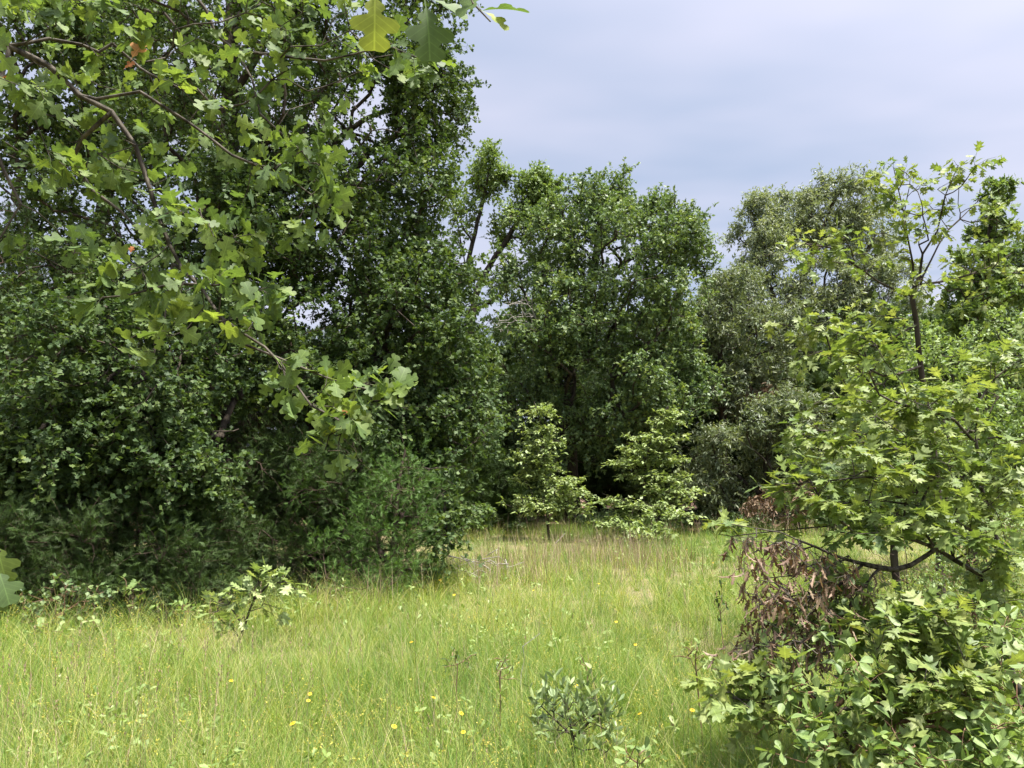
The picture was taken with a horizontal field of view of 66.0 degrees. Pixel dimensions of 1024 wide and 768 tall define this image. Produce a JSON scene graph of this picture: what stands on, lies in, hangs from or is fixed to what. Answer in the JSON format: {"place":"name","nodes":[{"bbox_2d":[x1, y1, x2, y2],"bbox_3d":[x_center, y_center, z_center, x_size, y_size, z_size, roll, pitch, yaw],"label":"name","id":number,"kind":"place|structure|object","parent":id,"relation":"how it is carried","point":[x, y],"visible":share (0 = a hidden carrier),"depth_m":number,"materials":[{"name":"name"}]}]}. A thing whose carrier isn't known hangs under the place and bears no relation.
{"place":"outdoors","nodes":[
{"label":"outdoors","id":0,"kind":"place"},
{"bbox_2d":[0,511,1023,767],"bbox_3d":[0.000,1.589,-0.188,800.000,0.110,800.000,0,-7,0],"label":"ground","id":1,"kind":"structure","parent":0,"point":[527,618],"depth_m":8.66,"materials":[{"name":"green plant"}]},
{"bbox_2d":[0,578,48,622],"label":"shrub","id":2,"kind":"object","parent":1,"relation":"on","point":[18,601],"visible":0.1,"depth_m":8.26,"materials":[{"name":"green plant"}]},
{"bbox_2d":[0,197,96,539],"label":"cedar tree","id":3,"kind":"object","parent":1,"relation":"on","point":[12,264],"visible":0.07,"depth_m":14.70,"materials":[{"name":"green plant"}]},
{"bbox_2d":[26,617,73,654],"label":"weed plant","id":4,"kind":"object","parent":1,"relation":"on","point":[43,623],"visible":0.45,"depth_m":6.99,"materials":[{"name":"green plant"}]},
{"bbox_2d":[15,573,117,626],"bbox_3d":[-4.495,2.198,7.825,0.765,0.682,0.851,-7,-9,44],"label":"weed plant","id":5,"kind":"object","parent":1,"relation":"on","point":[76,588],"visible":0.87,"depth_m":7.79,"materials":[{"name":"green plant"}]},
{"bbox_2d":[63,594,115,623],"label":"shrub","id":6,"kind":"object","parent":1,"relation":"on","point":[90,609],"visible":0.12,"depth_m":8.50,"materials":[{"name":"green plant"}]},
{"bbox_2d":[77,606,102,650],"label":"weed plant","id":7,"kind":"object","parent":1,"relation":"on","point":[97,620],"visible":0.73,"depth_m":7.18,"materials":[{"name":"green plant"}]},
{"bbox_2d":[0,0,240,554],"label":"oak tree","id":8,"kind":"object","parent":1,"relation":"on","point":[69,136],"visible":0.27,"depth_m":17.05,"materials":[{"name":"green plant"}]},
{"bbox_2d":[118,573,148,631],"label":"weed plant","id":9,"kind":"object","parent":1,"relation":"on","point":[132,584],"visible":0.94,"depth_m":8.00,"materials":[{"name":"green plant"}]},
{"bbox_2d":[0,471,270,635],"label":"cedar tree","id":10,"kind":"object","parent":1,"relation":"on","point":[188,567],"visible":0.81,"depth_m":8.70,"materials":[{"name":"green plant"}]},
{"bbox_2d":[104,361,172,533],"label":"cedar tree","id":11,"kind":"object","parent":1,"relation":"on","point":[143,518],"visible":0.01,"depth_m":21.32,"materials":[{"name":"green plant"}]},
{"bbox_2d":[120,574,168,618],"bbox_3d":[-4.145,2.416,8.965,0.633,0.527,0.681,0,-7,0],"label":"shrub","id":12,"kind":"object","parent":1,"relation":"on","point":[143,604],"visible":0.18,"depth_m":8.80,"materials":[{"name":"green plant"}]},
{"bbox_2d":[141,633,180,652],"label":"weed plant","id":13,"kind":"object","parent":1,"relation":"on","point":[164,642],"visible":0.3,"depth_m":6.67,"materials":[{"name":"green plant"}]},
{"bbox_2d":[164,595,202,637],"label":"weed plant","id":14,"kind":"object","parent":1,"relation":"on","point":[181,603],"visible":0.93,"depth_m":7.66,"materials":[{"name":"green plant"}]},
{"bbox_2d":[113,332,279,533],"bbox_3d":[-7.911,1.456,20.856,3.975,5.976,4.328,-2,-7,14],"label":"cedar tree","id":15,"kind":"object","parent":1,"relation":"on","point":[235,407],"visible":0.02,"depth_m":20.97,"materials":[{"name":"green plant"}]},
{"bbox_2d":[207,556,244,603],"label":"shrub","id":16,"kind":"object","parent":1,"relation":"on","point":[224,565],"visible":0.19,"depth_m":9.43,"materials":[{"name":"green plant"}]},
{"bbox_2d":[195,555,314,652],"bbox_3d":[-2.367,2.043,7.323,1.061,0.872,0.528,2,-7,-13],"label":"oak seedling","id":17,"kind":"object","parent":1,"relation":"on","point":[267,578],"visible":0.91,"depth_m":7.28,"materials":[{"name":"green plant"}]},
{"bbox_2d":[0,0,521,582],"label":"oak tree","id":18,"kind":"object","parent":1,"relation":"on","point":[106,432],"visible":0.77,"depth_m":11.55,"materials":[{"name":"green plant"}]},
{"bbox_2d":[0,0,529,618],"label":"post oak","id":19,"kind":"object","parent":1,"relation":"on","point":[376,26],"visible":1,"depth_m":2.43,"materials":[{"name":"green plant"}]},
{"bbox_2d":[257,577,295,610],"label":"shrub","id":20,"kind":"object","parent":1,"relation":"on","point":[274,593],"visible":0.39,"depth_m":9.16,"materials":[{"name":"green plant"}]},
{"bbox_2d":[237,313,319,482],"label":"forest oak","id":21,"kind":"object","parent":1,"relation":"on","point":[289,318],"visible":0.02,"depth_m":33.40,"materials":[{"name":"green plant"}]},
{"bbox_2d":[138,367,427,609],"bbox_3d":[-3.166,1.348,11.183,3.474,3.862,4.269,5,-9,-38],"label":"cedar tree","id":22,"kind":"object","parent":1,"relation":"on","point":[274,491],"visible":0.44,"depth_m":10.59,"materials":[{"name":"green plant"}]},
{"bbox_2d":[232,323,339,525],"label":"cedar tree","id":23,"kind":"object","parent":1,"relation":"on","point":[297,346],"visible":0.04,"depth_m":21.48,"materials":[{"name":"green plant"}]},
{"bbox_2d":[290,721,294,767],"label":"yellow daisy","id":24,"kind":"object","parent":1,"relation":"on","point":[291,723],"visible":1,"depth_m":3.62,"materials":[{"name":"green plant"}]},
{"bbox_2d":[292,588,314,607],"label":"shrub","id":25,"kind":"object","parent":1,"relation":"on","point":[299,597],"visible":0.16,"depth_m":9.20,"materials":[{"name":"green plant"}]},
{"bbox_2d":[307,565,335,620],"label":"dry stalks","id":26,"kind":"object","parent":1,"relation":"on","point":[324,594],"visible":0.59,"depth_m":8.77,"materials":[{"name":"green plant"}]},
{"bbox_2d":[332,578,347,600],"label":"weed plant","id":27,"kind":"object","parent":1,"relation":"on","point":[340,592],"visible":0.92,"depth_m":8.58,"materials":[{"name":"green plant"}]},
{"bbox_2d":[290,323,405,529],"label":"cedar tree","id":28,"kind":"object","parent":1,"relation":"on","point":[324,333],"visible":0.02,"depth_m":24.05,"materials":[{"name":"green plant"}]},
{"bbox_2d":[263,430,454,612],"bbox_3d":[-2.000,1.830,10.290,2.583,2.522,2.759,0,-7,0],"label":"cedar tree","id":29,"kind":"object","parent":1,"relation":"on","point":[383,479],"visible":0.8,"depth_m":10.03,"materials":[{"name":"green plant"}]},
{"bbox_2d":[351,562,397,619],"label":"dry stalks","id":30,"kind":"object","parent":1,"relation":"on","point":[377,588],"visible":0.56,"depth_m":8.94,"materials":[{"name":"green plant"}]},
{"bbox_2d":[366,338,418,524],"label":"cedar tree","id":31,"kind":"object","parent":1,"relation":"on","point":[381,342],"visible":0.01,"depth_m":25.80,"materials":[{"name":"green plant"}]},
{"bbox_2d":[406,343,492,497],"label":"cedar tree","id":32,"kind":"object","parent":1,"relation":"on","point":[412,395],"depth_m":26.85,"materials":[{"name":"green plant"}]},
{"bbox_2d":[442,646,476,728],"bbox_3d":[-0.320,1.883,4.728,0.187,0.573,0.163,-2,-7,17],"label":"weed plant","id":33,"kind":"object","parent":1,"relation":"on","point":[466,658],"visible":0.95,"depth_m":4.73,"materials":[{"name":"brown plant"}]},
{"bbox_2d":[459,711,462,767],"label":"yellow daisy","id":34,"kind":"object","parent":1,"relation":"on","point":[460,713],"visible":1,"depth_m":3.78,"materials":[{"name":"green plant"}]},
{"bbox_2d":[461,730,464,767],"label":"yellow daisy","id":35,"kind":"object","parent":1,"relation":"on","point":[463,732],"visible":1,"depth_m":3.50,"materials":[{"name":"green plant"}]},
{"bbox_2d":[465,502,497,537],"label":"shrub","id":36,"kind":"object","parent":1,"relation":"on","point":[485,523],"visible":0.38,"depth_m":20.04,"materials":[{"name":"green plant"}]},
{"bbox_2d":[425,416,543,537],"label":"cedar tree","id":37,"kind":"object","parent":1,"relation":"on","point":[506,488],"visible":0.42,"depth_m":22.19,"materials":[{"name":"green plant"}]},
{"bbox_2d":[448,549,523,578],"bbox_3d":[-0.561,2.789,11.942,1.154,0.446,1.645,-4,-8,32],"label":"brush pile","id":38,"kind":"object","parent":1,"relation":"on","point":[506,563],"visible":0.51,"depth_m":11.98,"materials":[{"name":"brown wood"}]},
{"bbox_2d":[487,653,519,746],"bbox_3d":[-0.048,1.823,4.408,0.167,0.617,0.171,-6,-9,39],"label":"weed plant","id":39,"kind":"object","parent":1,"relation":"on","point":[499,670],"visible":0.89,"depth_m":4.43,"materials":[{"name":"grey plant"}]},
{"bbox_2d":[489,511,519,530],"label":"shrub","id":40,"kind":"object","parent":1,"relation":"on","point":[508,519],"visible":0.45,"depth_m":22.63,"materials":[{"name":"green plant"}]},
{"bbox_2d":[0,527,1018,767],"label":"weed blooms","id":41,"kind":"object","parent":1,"relation":"on","point":[411,679],"visible":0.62,"depth_m":4.50,"materials":[{"name":"plant"}]},
{"bbox_2d":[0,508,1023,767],"bbox_3d":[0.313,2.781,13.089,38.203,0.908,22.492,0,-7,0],"label":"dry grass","id":42,"kind":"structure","parent":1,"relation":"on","point":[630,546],"depth_m":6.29,"materials":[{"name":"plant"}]},
{"bbox_2d":[498,517,526,532],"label":"shrub","id":43,"kind":"object","parent":1,"relation":"on","point":[511,524],"visible":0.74,"depth_m":21.99,"materials":[{"name":"green plant"}]},
{"bbox_2d":[6,525,1023,767],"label":"weed cover","id":44,"kind":"object","parent":1,"relation":"on","point":[201,742],"visible":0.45,"depth_m":4.20,"materials":[{"name":"green plant"}]},
{"bbox_2d":[478,321,560,521],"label":"tree","id":45,"kind":"object","parent":1,"relation":"on","point":[496,335],"visible":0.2,"depth_m":28.52,"materials":[{"name":"green plant"}]},
{"bbox_2d":[518,633,539,704],"bbox_3d":[0.115,1.973,5.409,0.162,0.516,0.020,1,-7,-6],"label":"fallen stick","id":46,"kind":"object","parent":1,"relation":"on","point":[524,659],"visible":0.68,"depth_m":5.42,"materials":[{"name":"brown wood"}]},
{"bbox_2d":[497,401,595,539],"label":"oak sapling","id":47,"kind":"object","parent":1,"relation":"on","point":[547,507],"visible":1,"depth_m":19.92,"materials":[{"name":"green plant"}]},
{"bbox_2d":[513,345,617,520],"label":"tree","id":48,"kind":"object","parent":1,"relation":"on","point":[579,403],"visible":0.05,"depth_m":29.23,"materials":[{"name":"green plant"}]},
{"bbox_2d":[522,667,626,767],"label":"shrub","id":49,"kind":"object","parent":1,"relation":"on","point":[545,691],"visible":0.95,"depth_m":3.86,"materials":[{"name":"green plant"}]},
{"bbox_2d":[575,647,591,745],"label":"weed plant","id":50,"kind":"object","parent":1,"relation":"on","point":[582,657],"visible":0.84,"depth_m":4.32,"materials":[{"name":"green plant"}]},
{"bbox_2d":[567,507,600,530],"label":"shrub","id":51,"kind":"object","parent":1,"relation":"on","point":[581,517],"visible":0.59,"depth_m":22.33,"materials":[{"name":"green plant"}]},
{"bbox_2d":[559,341,631,513],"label":"cedar tree","id":52,"kind":"object","parent":1,"relation":"on","point":[599,506],"visible":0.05,"depth_m":30.52,"materials":[{"name":"green plant"}]},
{"bbox_2d":[586,505,617,528],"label":"shrub","id":53,"kind":"object","parent":1,"relation":"on","point":[602,514],"visible":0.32,"depth_m":22.93,"materials":[{"name":"green plant"}]},
{"bbox_2d":[577,319,689,520],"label":"tree","id":54,"kind":"object","parent":1,"relation":"on","point":[626,488],"visible":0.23,"depth_m":28.09,"materials":[{"name":"green plant"}]},
{"bbox_2d":[613,736,659,767],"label":"weed plant","id":55,"kind":"object","parent":1,"relation":"on","point":[646,747],"visible":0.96,"depth_m":3.23,"materials":[{"name":"green plant"}]},
{"bbox_2d":[584,400,708,539],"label":"oak sapling","id":56,"kind":"object","parent":1,"relation":"on","point":[660,504],"visible":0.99,"depth_m":19.51,"materials":[{"name":"green plant"}]},
{"bbox_2d":[613,516,679,546],"bbox_3d":[3.099,3.475,18.250,1.506,0.799,1.209,0,-7,0],"label":"shrub","id":57,"kind":"object","parent":1,"relation":"on","point":[656,527],"visible":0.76,"depth_m":18.18,"materials":[{"name":"green plant"}]},
{"bbox_2d":[626,336,718,520],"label":"cedar tree","id":58,"kind":"object","parent":1,"relation":"on","point":[684,452],"visible":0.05,"depth_m":28.99,"materials":[{"name":"green plant"}]},
{"bbox_2d":[670,511,701,533],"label":"shrub","id":59,"kind":"object","parent":1,"relation":"on","point":[685,523],"visible":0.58,"depth_m":22.32,"materials":[{"name":"green plant"}]},
{"bbox_2d":[672,637,711,749],"bbox_3d":[1.019,1.782,4.430,0.238,0.704,0.167,-1,-7,7],"label":"weed plant","id":60,"kind":"object","parent":1,"relation":"on","point":[704,658],"visible":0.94,"depth_m":4.44,"materials":[{"name":"green plant"}]},
{"bbox_2d":[694,509,735,534],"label":"shrub","id":61,"kind":"object","parent":1,"relation":"on","point":[715,518],"visible":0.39,"depth_m":22.31,"materials":[{"name":"green plant"}]},
{"bbox_2d":[714,580,728,682],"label":"weed plant","id":62,"kind":"object","parent":1,"relation":"on","point":[723,603],"visible":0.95,"depth_m":5.74,"materials":[{"name":"green plant"}]},
{"bbox_2d":[682,331,776,518],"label":"cedar tree","id":63,"kind":"object","parent":1,"relation":"on","point":[715,418],"visible":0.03,"depth_m":30.61,"materials":[{"name":"green plant"}]},
{"bbox_2d":[730,510,772,534],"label":"shrub","id":64,"kind":"object","parent":1,"relation":"on","point":[749,519],"visible":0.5,"depth_m":21.81,"materials":[{"name":"green plant"}]},
{"bbox_2d":[663,379,844,529],"bbox_3d":[7.225,2.186,23.222,5.991,5.010,4.103,0,-7,0],"label":"shade tree","id":65,"kind":"object","parent":1,"relation":"on","point":[769,410],"visible":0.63,"depth_m":22.74,"materials":[{"name":"green plant"}]},
{"bbox_2d":[716,342,813,519],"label":"cedar tree","id":66,"kind":"object","parent":1,"relation":"on","point":[736,496],"visible":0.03,"depth_m":29.11,"materials":[{"name":"green plant"}]},
{"bbox_2d":[736,479,815,536],"bbox_3d":[7.304,3.352,21.200,2.351,1.659,1.641,0,-7,0],"label":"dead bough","id":67,"kind":"object","parent":1,"relation":"on","point":[754,506],"visible":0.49,"depth_m":21.14,"materials":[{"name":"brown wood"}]},
{"bbox_2d":[782,506,829,534],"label":"shrub","id":68,"kind":"object","parent":1,"relation":"on","point":[795,525],"visible":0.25,"depth_m":21.68,"materials":[{"name":"green plant"}]},
{"bbox_2d":[770,328,845,519],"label":"cedar tree","id":69,"kind":"object","parent":1,"relation":"on","point":[820,365],"visible":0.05,"depth_m":29.83,"materials":[{"name":"green plant"}]},
{"bbox_2d":[811,518,863,534],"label":"shrub","id":70,"kind":"object","parent":1,"relation":"on","point":[826,528],"visible":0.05,"depth_m":21.25,"materials":[{"name":"green plant"}]},
{"bbox_2d":[798,324,898,505],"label":"tree","id":71,"kind":"object","parent":1,"relation":"on","point":[818,380],"visible":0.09,"depth_m":27.78,"materials":[{"name":"green plant"}]},
{"bbox_2d":[680,585,1023,767],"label":"oak seedling","id":72,"kind":"object","parent":1,"relation":"on","point":[746,672],"visible":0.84,"depth_m":3.27,"materials":[{"name":"green plant"}]},
{"bbox_2d":[700,321,1023,709],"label":"young oak","id":73,"kind":"object","parent":1,"relation":"on","point":[925,514],"visible":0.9,"depth_m":3.85,"materials":[{"name":"green plant"}]},
{"bbox_2d":[727,548,1023,767],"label":"leafy bush","id":74,"kind":"object","parent":1,"relation":"on","point":[982,740],"visible":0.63,"depth_m":3.21,"materials":[{"name":"green plant"}]},
{"bbox_2d":[759,141,1023,599],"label":"young oak","id":75,"kind":"object","parent":1,"relation":"on","point":[809,355],"visible":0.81,"depth_m":7.09,"materials":[{"name":"green plant"}]},
{"bbox_2d":[856,299,942,491],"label":"cedar tree","id":76,"kind":"object","parent":1,"relation":"on","point":[897,315],"visible":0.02,"depth_m":29.24,"materials":[{"name":"green plant"}]},
{"bbox_2d":[862,539,943,647],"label":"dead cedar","id":77,"kind":"object","parent":1,"relation":"on","point":[896,578],"visible":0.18,"depth_m":6.74,"materials":[{"name":"brown plant"}]},
{"bbox_2d":[826,301,1023,567],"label":"leafy tree","id":78,"kind":"object","parent":1,"relation":"on","point":[932,361],"visible":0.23,"depth_m":11.86,"materials":[{"name":"green plant"}]},
{"bbox_2d":[887,497,1023,702],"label":"leaved bush","id":79,"kind":"object","parent":1,"relation":"on","point":[1018,525],"visible":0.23,"depth_m":5.45,"materials":[{"name":"green plant"}]},
{"bbox_2d":[892,311,1019,514],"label":"cedar tree","id":80,"kind":"object","parent":1,"relation":"on","point":[941,316],"visible":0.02,"depth_m":27.23,"materials":[{"name":"green plant"}]},
{"bbox_2d":[908,173,1023,490],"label":"vine clad tree","id":81,"kind":"object","parent":1,"relation":"on","point":[1003,289],"visible":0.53,"depth_m":22.10,"materials":[{"name":"green plant"}]},
{"bbox_2d":[997,316,1023,521],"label":"cedar tree","id":82,"kind":"object","parent":1,"relation":"on","point":[1003,439],"depth_m":28.05,"materials":[{"name":"green plant"}]},
{"bbox_2d":[0,0,1023,450],"label":"sky","id":83,"kind":"structure","parent":0,"point":[715,101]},
{"bbox_2d":[107,500,1014,530],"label":"forest floor","id":84,"kind":"structure","parent":0,"point":[658,518],"depth_m":28.19,"materials":[{"name":"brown plant"}]},
{"bbox_2d":[170,332,274,435],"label":"forest oak","id":85,"kind":"object","parent":84,"relation":"on","point":[243,374],"visible":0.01,"depth_m":32.15,"materials":[{"name":"green plant"}]},
{"bbox_2d":[298,305,412,512],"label":"forest oak","id":86,"kind":"object","parent":84,"relation":"on","point":[379,336],"depth_m":33.56,"materials":[{"name":"green plant"}]},
{"bbox_2d":[435,137,582,365],"bbox_3d":[-0.066,-2.402,31.290,6.040,15.349,4.593,2,-7,-19],"label":"oak tree","id":87,"kind":"object","parent":84,"relation":"on","point":[538,180],"visible":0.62,"depth_m":31.52,"materials":[{"name":"green plant"}]},
{"bbox_2d":[485,295,590,466],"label":"forest oak","id":88,"kind":"object","parent":84,"relation":"on","point":[503,318],"visible":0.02,"depth_m":35.90,"materials":[{"name":"green plant"}]},
{"bbox_2d":[533,300,638,502],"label":"forest oak","id":89,"kind":"object","parent":84,"relation":"on","point":[607,318],"visible":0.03,"depth_m":37.32,"materials":[{"name":"green plant"}]},
{"bbox_2d":[474,156,732,526],"bbox_3d":[2.789,-1.504,24.733,8.161,12.057,7.302,0,-7,0],"label":"oak tree","id":90,"kind":"object","parent":84,"relation":"on","point":[564,330],"visible":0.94,"depth_m":23.64,"materials":[{"name":"green plant"}]},
{"bbox_2d":[492,293,538,333],"bbox_3d":[0.188,-2.092,23.213,1.512,1.335,1.171,0,-7,0],"label":"dead branch","id":91,"kind":"object","parent":90,"relation":"attached to","point":[520,303],"visible":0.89,"depth_m":23.37,"materials":[{"name":"grey wood"}]},
{"bbox_2d":[607,309,709,500],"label":"forest oak","id":92,"kind":"object","parent":84,"relation":"on","point":[617,370],"visible":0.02,"depth_m":35.30,"materials":[{"name":"green plant"}]},
{"bbox_2d":[656,289,758,515],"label":"forest oak","id":93,"kind":"object","parent":84,"relation":"on","point":[698,315],"depth_m":32.81,"materials":[{"name":"green plant"}]},
{"bbox_2d":[708,306,777,466],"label":"forest oak","id":94,"kind":"object","parent":84,"relation":"on","point":[760,347],"depth_m":37.81,"materials":[{"name":"green plant"}]},
{"bbox_2d":[678,252,832,510],"bbox_3d":[8.078,0.076,27.067,5.217,9.424,5.108,0,-7,0],"label":"shade tree","id":95,"kind":"object","parent":84,"relation":"on","point":[722,339],"visible":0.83,"depth_m":26.15,"materials":[{"name":"green plant"}]},
{"bbox_2d":[734,380,800,452],"bbox_3d":[8.343,2.224,25.735,2.118,4.840,1.919,-3,-7,26],"label":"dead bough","id":96,"kind":"object","parent":95,"relation":"attached to","point":[762,389],"visible":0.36,"depth_m":25.73,"materials":[{"name":"grey wood"}]},
{"bbox_2d":[758,309,835,432],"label":"forest oak","id":97,"kind":"object","parent":84,"relation":"on","point":[764,343],"visible":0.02,"depth_m":35.89,"materials":[{"name":"green plant"}]},
{"bbox_2d":[693,160,939,415],"bbox_3d":[12.699,-2.026,33.599,10.751,15.174,7.533,0,-7,0],"label":"willow oak","id":98,"kind":"object","parent":84,"relation":"on","point":[767,235],"visible":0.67,"depth_m":33.42,"materials":[{"name":"green plant"}]},
{"bbox_2d":[816,276,925,420],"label":"forest oak","id":99,"kind":"object","parent":84,"relation":"on","point":[842,313],"visible":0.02,"depth_m":36.09,"materials":[{"name":"green plant"}]},
{"bbox_2d":[910,294,1014,464],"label":"forest oak","id":100,"kind":"object","parent":84,"relation":"on","point":[919,316],"depth_m":34.21,"materials":[{"name":"green plant"}]},
{"bbox_2d":[937,221,1023,406],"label":"oak tree","id":101,"kind":"object","parent":84,"relation":"on","point":[1016,256],"visible":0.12,"depth_m":26.35,"materials":[{"name":"green plant"}]},
{"bbox_2d":[984,281,1023,510],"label":"forest oak","id":102,"kind":"object","parent":84,"relation":"on","point":[1011,313],"depth_m":35.15,"materials":[{"name":"green plant"}]},
{"bbox_2d":[806,371,1023,611],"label":"tree","id":103,"kind":"object","parent":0,"point":[1014,430],"visible":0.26,"depth_m":8.36,"materials":[{"name":"green plant"}]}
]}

